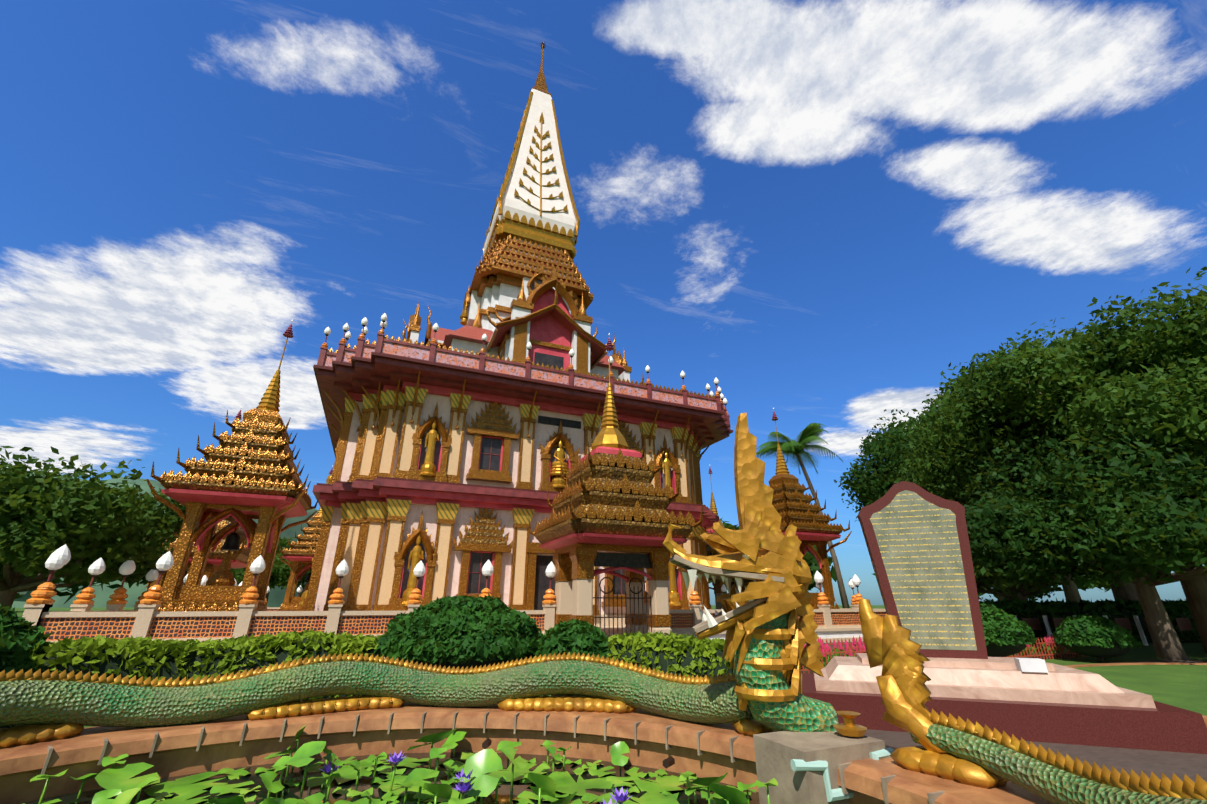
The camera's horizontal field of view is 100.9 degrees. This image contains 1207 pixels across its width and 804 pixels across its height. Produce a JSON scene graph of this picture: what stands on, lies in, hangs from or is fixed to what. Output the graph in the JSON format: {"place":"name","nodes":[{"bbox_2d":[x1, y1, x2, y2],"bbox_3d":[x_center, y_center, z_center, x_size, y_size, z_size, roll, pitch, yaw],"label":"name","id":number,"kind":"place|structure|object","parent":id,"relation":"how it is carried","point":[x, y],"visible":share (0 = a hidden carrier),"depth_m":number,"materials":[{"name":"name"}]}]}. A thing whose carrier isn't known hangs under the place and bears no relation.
{"place":"outdoors","nodes":[
{"label":"outdoors","id":0,"kind":"place"},
{"bbox_2d":[12,472,317,607],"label":"distant hill","id":1,"kind":"structure","parent":0,"point":[276,597],"depth_m":350.75,"materials":[{"name":"green plant"}]},
{"bbox_2d":[21,752,759,803],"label":"pond water","id":2,"kind":"structure","parent":0,"point":[506,795],"depth_m":5.31,"materials":[{"name":"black liquid"}]},
{"bbox_2d":[23,725,777,803],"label":"water lilies","id":3,"kind":"object","parent":2,"relation":"on","point":[481,775],"visible":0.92,"depth_m":5.11,"materials":[{"name":"green plant"}]},
{"bbox_2d":[298,313,732,626],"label":"temple building","id":4,"kind":"structure","parent":0,"point":[447,468],"depth_m":25.80,"materials":[{"name":"beige paint"}]},
{"bbox_2d":[402,41,643,384],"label":"temple spire","id":5,"kind":"structure","parent":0,"point":[528,283],"depth_m":40.13,"materials":[{"name":"white paint"}]},
{"bbox_2d":[0,702,1050,803],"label":"brick retaining wall","id":6,"kind":"structure","parent":0,"point":[651,740],"depth_m":5.80,"materials":[{"name":"brick"}]},
{"bbox_2d":[0,652,772,748],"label":"naga body","id":7,"kind":"object","parent":6,"relation":"on","point":[38,706],"visible":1,"depth_m":6.40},
{"bbox_2d":[753,711,893,803],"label":"pedestal","id":8,"kind":"object","parent":6,"relation":"on","point":[801,767],"visible":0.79,"depth_m":4.63,"materials":[{"name":"concrete"}]},
{"bbox_2d":[859,599,1206,803],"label":"serpent statue","id":9,"kind":"object","parent":6,"relation":"on","point":[962,751],"visible":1,"depth_m":4.03,"materials":[{"name":"gold metal"}]},
{"bbox_2d":[0,0,1206,604],"label":"sky","id":10,"kind":"structure","parent":0,"point":[815,210],"materials":[{"name":"blue"}]},
{"bbox_2d":[11,605,1206,727],"bbox_3d":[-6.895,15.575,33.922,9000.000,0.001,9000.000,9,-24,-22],"label":"ground","id":11,"kind":"structure","parent":0,"point":[1194,651],"depth_m":17.39,"materials":[{"name":"green plant"}]},
{"bbox_2d":[0,604,52,673],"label":"bush","id":12,"kind":"object","parent":11,"relation":"on","point":[20,635],"visible":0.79,"depth_m":7.01,"materials":[{"name":"green plant"}]},
{"bbox_2d":[15,562,147,605],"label":"tree","id":13,"kind":"object","parent":11,"relation":"on","point":[75,589],"depth_m":126.41,"materials":[{"name":"green plant"}]},
{"bbox_2d":[0,446,185,606],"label":"tree","id":14,"kind":"object","parent":11,"relation":"on","point":[43,517],"visible":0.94,"depth_m":17.73,"materials":[{"name":"green plant"}]},
{"bbox_2d":[0,628,381,727],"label":"hedge","id":15,"kind":"object","parent":11,"relation":"on","point":[145,658],"visible":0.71,"depth_m":8.27,"materials":[{"name":"green plant"}]},
{"bbox_2d":[146,407,251,591],"bbox_3d":[-23.515,6.574,29.848,5.414,13.600,5.414,9,-24,-22],"label":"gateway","id":16,"kind":"object","parent":11,"relation":"on","point":[239,557],"visible":0.23,"depth_m":27.76,"materials":[{"name":"metal"}]},
{"bbox_2d":[231,536,311,602],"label":"tree","id":17,"kind":"object","parent":11,"relation":"on","point":[280,573],"visible":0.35,"depth_m":45.13,"materials":[{"name":"green plant"}]},
{"bbox_2d":[22,544,886,658],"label":"boundary wall","id":18,"kind":"structure","parent":11,"relation":"on","point":[144,618],"depth_m":15.96,"materials":[{"name":"brick"}]},
{"bbox_2d":[146,319,318,611],"bbox_3d":[-13.957,2.278,19.938,4.653,12.920,4.653,9,-24,-22],"label":"bell pavilion","id":19,"kind":"object","parent":18,"relation":"on","point":[245,474],"visible":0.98,"depth_m":18.19,"materials":[{"name":"metal"}]},
{"bbox_2d":[278,465,332,610],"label":"bell pavilion","id":20,"kind":"object","parent":18,"relation":"on","point":[300,553],"visible":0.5,"depth_m":41.06,"materials":[{"name":"metal"}]},
{"bbox_2d":[529,333,702,637],"bbox_3d":[0.274,3.008,21.094,5.414,13.600,5.414,9,-24,-22],"label":"gateway","id":21,"kind":"object","parent":18,"relation":"on","point":[609,505],"visible":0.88,"depth_m":18.89,"materials":[{"name":"metal"}]},
{"bbox_2d":[733,408,851,608],"bbox_3d":[11.019,6.342,29.915,4.653,12.920,4.653,9,-24,-22],"label":"bell pavilion","id":22,"kind":"object","parent":18,"relation":"on","point":[791,501],"visible":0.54,"depth_m":28.26,"materials":[{"name":"metal"}]},
{"bbox_2d":[374,594,541,668],"bbox_3d":[-2.909,4.937,10.443,3.652,1.729,3.538,9,-24,-22],"label":"bush","id":23,"kind":"object","parent":11,"relation":"on","point":[461,631],"visible":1,"depth_m":9.32,"materials":[{"name":"green plant"}]},
{"bbox_2d":[528,618,609,658],"bbox_3d":[-0.621,5.125,10.156,1.918,1.327,1.892,9,-24,-22],"label":"bush","id":24,"kind":"object","parent":11,"relation":"on","point":[577,636],"visible":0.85,"depth_m":9.80,"materials":[{"name":"green plant"}]},
{"bbox_2d":[606,630,733,677],"bbox_3d":[1.378,5.070,9.575,2.646,1.250,1.314,-9,-24,21],"label":"hedge","id":25,"kind":"object","parent":11,"relation":"on","point":[687,655],"visible":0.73,"depth_m":9.26,"materials":[{"name":"green plant"}]},
{"bbox_2d":[706,464,744,608],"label":"pavilion","id":26,"kind":"structure","parent":11,"relation":"on","point":[718,584],"depth_m":41.78,"materials":[{"name":"stone"}]},
{"bbox_2d":[709,517,836,592],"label":"tree","id":27,"kind":"object","parent":11,"relation":"on","point":[811,561],"visible":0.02,"depth_m":167.81,"materials":[{"name":"green plant"}]},
{"bbox_2d":[756,423,849,607],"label":"palm","id":28,"kind":"object","parent":11,"relation":"on","point":[794,448],"visible":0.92,"depth_m":42.62,"materials":[{"name":"green plant"}]},
{"bbox_2d":[834,392,1013,600],"bbox_3d":[27.209,6.716,34.376,20.021,17.152,19.311,-12,-25,28],"label":"tree","id":29,"kind":"object","parent":11,"relation":"on","point":[861,476],"visible":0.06,"depth_m":36.23,"materials":[{"name":"green plant"}]},
{"bbox_2d":[801,634,1087,673],"bbox_3d":[9.186,7.573,15.332,14.503,0.798,2.294,9,-24,-22],"label":"flower bed","id":30,"kind":"object","parent":11,"relation":"on","point":[860,643],"visible":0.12,"depth_m":15.49,"materials":[{"name":"plant"}]},
{"bbox_2d":[873,570,1110,600],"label":"tree","id":31,"kind":"object","parent":11,"relation":"on","point":[1090,584],"depth_m":73.70,"materials":[{"name":"green plant"}]},
{"bbox_2d":[864,379,1138,600],"bbox_3d":[27.720,4.236,28.005,22.132,16.939,22.062,9,-24,-22],"label":"tree","id":32,"kind":"object","parent":11,"relation":"on","point":[1128,591],"depth_m":32.06,"materials":[{"name":"green plant"}]},
{"bbox_2d":[980,603,1037,656],"bbox_3d":[10.461,6.571,14.348,3.117,1.651,3.152,9,-24,-22],"label":"bush","id":33,"kind":"object","parent":11,"relation":"on","point":[1006,634],"visible":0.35,"depth_m":13.20,"materials":[{"name":"green plant"}]},
{"bbox_2d":[888,266,1206,652],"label":"tree","id":34,"kind":"object","parent":11,"relation":"on","point":[1131,380],"visible":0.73,"depth_m":18.52,"materials":[{"name":"green plant"}]},
{"bbox_2d":[965,503,1150,601],"bbox_3d":[21.591,8.607,25.785,11.390,7.168,10.404,-18,-28,38],"label":"tree","id":35,"kind":"object","parent":11,"relation":"on","point":[1023,594],"visible":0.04,"depth_m":24.94,"materials":[{"name":"green plant"}]},
{"bbox_2d":[1060,574,1080,601],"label":"tree","id":36,"kind":"object","parent":11,"relation":"on","point":[1071,592],"depth_m":43.33,"materials":[{"name":"brown plant"}]},
{"bbox_2d":[950,425,1206,659],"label":"tree","id":37,"kind":"object","parent":11,"relation":"on","point":[1138,520],"visible":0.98,"depth_m":16.05,"materials":[{"name":"green plant"}]},
{"bbox_2d":[979,596,1201,643],"bbox_3d":[41.770,9.460,21.302,52.963,2.304,6.788,-3,-22,9],"label":"hedge","id":38,"kind":"object","parent":11,"relation":"on","point":[1110,609],"visible":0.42,"depth_m":23.23,"materials":[{"name":"green plant"}]},
{"bbox_2d":[1054,614,1141,660],"bbox_3d":[15.384,7.343,15.621,2.011,1.342,1.991,9,-24,-22],"label":"bush","id":39,"kind":"object","parent":11,"relation":"on","point":[1099,638],"visible":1,"depth_m":15.20,"materials":[{"name":"green plant"}]},
{"bbox_2d":[1014,615,1193,645],"bbox_3d":[44.648,9.867,21.496,52.775,1.200,0.545,0,-22,1],"label":"boundary fence","id":40,"kind":"object","parent":11,"relation":"on","point":[1183,624],"visible":0.5,"depth_m":22.02,"materials":[{"name":"stone"}]},
{"bbox_2d":[662,412,838,731],"bbox_3d":[1.619,1.881,5.917,1.695,3.741,1.028,9,-24,-22],"label":"dragon statue","id":41,"kind":"object","parent":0,"point":[769,634],"visible":1,"depth_m":5.56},
{"bbox_2d":[806,641,1206,781],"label":"paved path","id":42,"kind":"structure","parent":0,"point":[1180,765],"depth_m":5.78,"materials":[{"name":"grey concrete"}]},
{"bbox_2d":[802,481,1206,753],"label":"stone stele","id":43,"kind":"object","parent":42,"relation":"on","point":[916,537],"visible":0.96,"depth_m":7.38,"materials":[{"name":"stone"}]},
{"bbox_2d":[1064,663,1206,726],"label":"lawn island","id":44,"kind":"structure","parent":42,"relation":"on","point":[1182,685],"depth_m":11.06,"materials":[{"name":"green plant"}]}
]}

